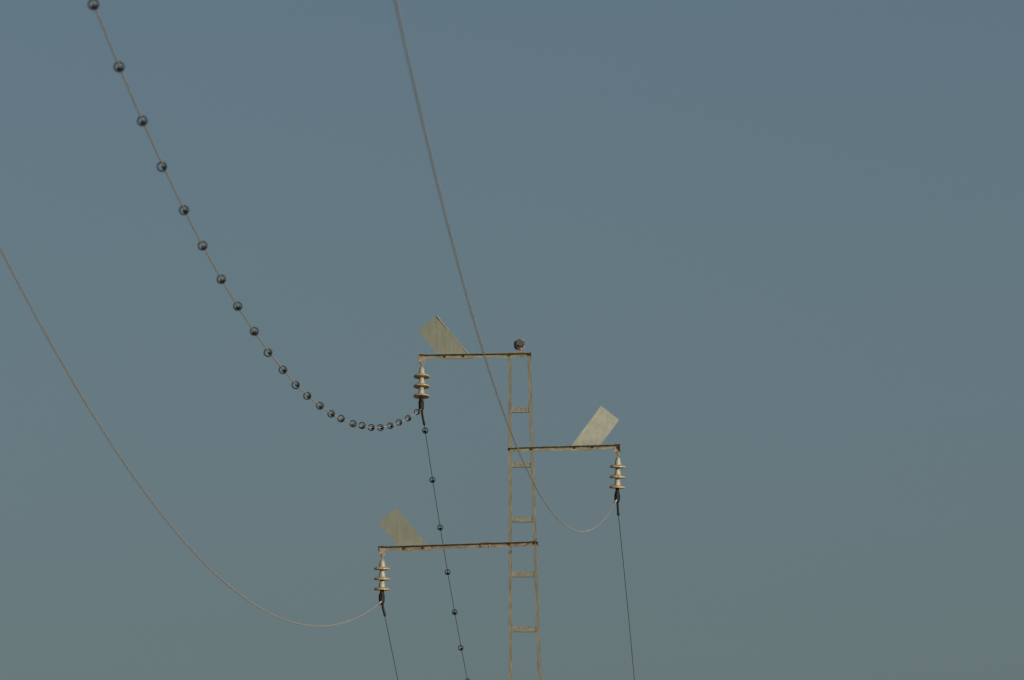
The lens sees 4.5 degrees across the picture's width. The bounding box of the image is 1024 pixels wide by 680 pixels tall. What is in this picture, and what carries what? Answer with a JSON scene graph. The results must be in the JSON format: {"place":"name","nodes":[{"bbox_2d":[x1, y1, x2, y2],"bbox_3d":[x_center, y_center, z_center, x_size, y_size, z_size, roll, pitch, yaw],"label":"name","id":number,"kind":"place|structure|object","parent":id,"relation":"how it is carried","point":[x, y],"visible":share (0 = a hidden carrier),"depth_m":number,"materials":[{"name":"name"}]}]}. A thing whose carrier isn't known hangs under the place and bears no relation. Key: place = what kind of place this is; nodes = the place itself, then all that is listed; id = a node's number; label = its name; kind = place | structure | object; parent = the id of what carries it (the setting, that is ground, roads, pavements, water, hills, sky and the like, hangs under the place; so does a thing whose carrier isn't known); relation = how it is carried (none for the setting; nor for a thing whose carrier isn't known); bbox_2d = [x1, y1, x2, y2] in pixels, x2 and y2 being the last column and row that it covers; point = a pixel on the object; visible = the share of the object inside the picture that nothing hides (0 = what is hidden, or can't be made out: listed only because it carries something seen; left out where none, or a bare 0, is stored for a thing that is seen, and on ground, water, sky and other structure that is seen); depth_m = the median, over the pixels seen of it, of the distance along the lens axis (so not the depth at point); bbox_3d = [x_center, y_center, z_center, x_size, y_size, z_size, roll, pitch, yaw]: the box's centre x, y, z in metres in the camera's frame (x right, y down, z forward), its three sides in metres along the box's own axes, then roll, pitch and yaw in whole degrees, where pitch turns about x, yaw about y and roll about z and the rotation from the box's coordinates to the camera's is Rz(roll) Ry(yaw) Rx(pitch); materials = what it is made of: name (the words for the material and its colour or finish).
{"place":"outdoors","nodes":[
{"label":"outdoors","id":0,"kind":"place"},
{"bbox_2d":[0,0,1023,679],"label":"sky","id":1,"kind":"structure","parent":0,"point":[780,243],"materials":[{"name":"blue"}]},
{"bbox_3d":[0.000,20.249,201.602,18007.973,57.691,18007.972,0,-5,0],"label":"ground","id":2,"kind":"structure","parent":0,"visible":0},
{"bbox_2d":[378,316,620,679],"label":"power pole","id":3,"kind":"object","parent":2,"relation":"on","point":[444,343],"visible":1,"depth_m":203.21,"materials":[{"name":"metal"}]},
{"bbox_2d":[374,556,389,604],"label":"insulator string","id":4,"kind":"object","parent":3,"relation":"hanging from","point":[381,588],"visible":1,"depth_m":202.96,"materials":[{"name":"ceramic"}]},
{"bbox_2d":[0,247,397,678],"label":"power cable","id":5,"kind":"object","parent":4,"relation":"hanging from","point":[383,610],"visible":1,"depth_m":132.53,"materials":[{"name":"grey metal"}]},
{"bbox_2d":[413,364,429,410],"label":"insulator string","id":6,"kind":"object","parent":3,"relation":"hanging from","point":[421,385],"visible":1,"depth_m":203.17,"materials":[{"name":"ceramic"}]},
{"bbox_2d":[91,0,467,679],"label":"power cable","id":7,"kind":"object","parent":6,"relation":"hanging from","point":[229,292],"visible":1,"depth_m":134.31,"materials":[{"name":"grey metal"}]},
{"bbox_2d":[88,0,98,9],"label":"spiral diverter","id":8,"kind":"object","parent":7,"relation":"attached to","point":[92,7],"visible":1,"depth_m":109.60,"materials":[{"name":"black plastic"}]},
{"bbox_2d":[113,61,124,72],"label":"spiral diverter","id":9,"kind":"object","parent":7,"relation":"attached to","point":[119,70],"visible":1,"depth_m":113.64,"materials":[{"name":"black plastic"}]},
{"bbox_2d":[137,116,147,125],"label":"spiral diverter","id":10,"kind":"object","parent":7,"relation":"attached to","point":[141,123],"visible":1,"depth_m":117.64,"materials":[{"name":"black plastic"}]},
{"bbox_2d":[157,162,166,171],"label":"spiral diverter","id":11,"kind":"object","parent":7,"relation":"attached to","point":[164,168],"visible":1,"depth_m":121.41,"materials":[{"name":"black plastic"}]},
{"bbox_2d":[179,205,188,214],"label":"spiral diverter","id":12,"kind":"object","parent":7,"relation":"attached to","point":[186,212],"visible":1,"depth_m":125.53,"materials":[{"name":"black plastic"}]},
{"bbox_2d":[198,241,206,250],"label":"spiral diverter","id":13,"kind":"object","parent":7,"relation":"attached to","point":[202,248],"visible":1,"depth_m":129.51,"materials":[{"name":"black plastic"}]},
{"bbox_2d":[217,275,225,283],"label":"spiral diverter","id":14,"kind":"object","parent":7,"relation":"attached to","point":[222,282],"visible":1,"depth_m":133.63,"materials":[{"name":"black plastic"}]},
{"bbox_2d":[233,302,241,310],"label":"spiral diverter","id":15,"kind":"object","parent":7,"relation":"attached to","point":[238,309],"visible":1,"depth_m":137.42,"materials":[{"name":"black plastic"}]},
{"bbox_2d":[250,327,258,335],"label":"spiral diverter","id":16,"kind":"object","parent":7,"relation":"attached to","point":[255,333],"visible":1,"depth_m":141.55,"materials":[{"name":"black plastic"}]},
{"bbox_2d":[264,348,271,356],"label":"spiral diverter","id":17,"kind":"object","parent":7,"relation":"attached to","point":[270,353],"visible":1,"depth_m":145.41,"materials":[{"name":"black plastic"}]},
{"bbox_2d":[279,366,286,373],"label":"spiral diverter","id":18,"kind":"object","parent":7,"relation":"attached to","point":[284,371],"visible":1,"depth_m":149.33,"materials":[{"name":"black plastic"}]},
{"bbox_2d":[292,381,299,388],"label":"spiral diverter","id":19,"kind":"object","parent":7,"relation":"attached to","point":[298,385],"visible":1,"depth_m":153.29,"materials":[{"name":"black plastic"}]},
{"bbox_2d":[303,392,310,399],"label":"spiral diverter","id":20,"kind":"object","parent":7,"relation":"attached to","point":[309,397],"visible":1,"depth_m":156.83,"materials":[{"name":"black plastic"}]},
{"bbox_2d":[316,402,323,409],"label":"spiral diverter","id":21,"kind":"object","parent":7,"relation":"attached to","point":[320,408],"visible":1,"depth_m":160.83,"materials":[{"name":"black plastic"}]},
{"bbox_2d":[327,410,334,417],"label":"spiral diverter","id":22,"kind":"object","parent":7,"relation":"attached to","point":[332,414],"visible":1,"depth_m":164.64,"materials":[{"name":"black plastic"}]},
{"bbox_2d":[514,339,524,351],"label":"bird","id":23,"kind":"object","parent":3,"relation":"on","point":[519,344],"visible":1,"depth_m":203.28},
{"bbox_2d":[609,454,625,502],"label":"insulator string","id":24,"kind":"object","parent":3,"relation":"hanging from","point":[617,485],"visible":1,"depth_m":203.10,"materials":[{"name":"ceramic"}]},
{"bbox_2d":[394,0,634,679],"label":"power cable","id":25,"kind":"object","parent":24,"relation":"hanging from","point":[407,55],"visible":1,"depth_m":113.98,"materials":[{"name":"grey metal"}]}
]}

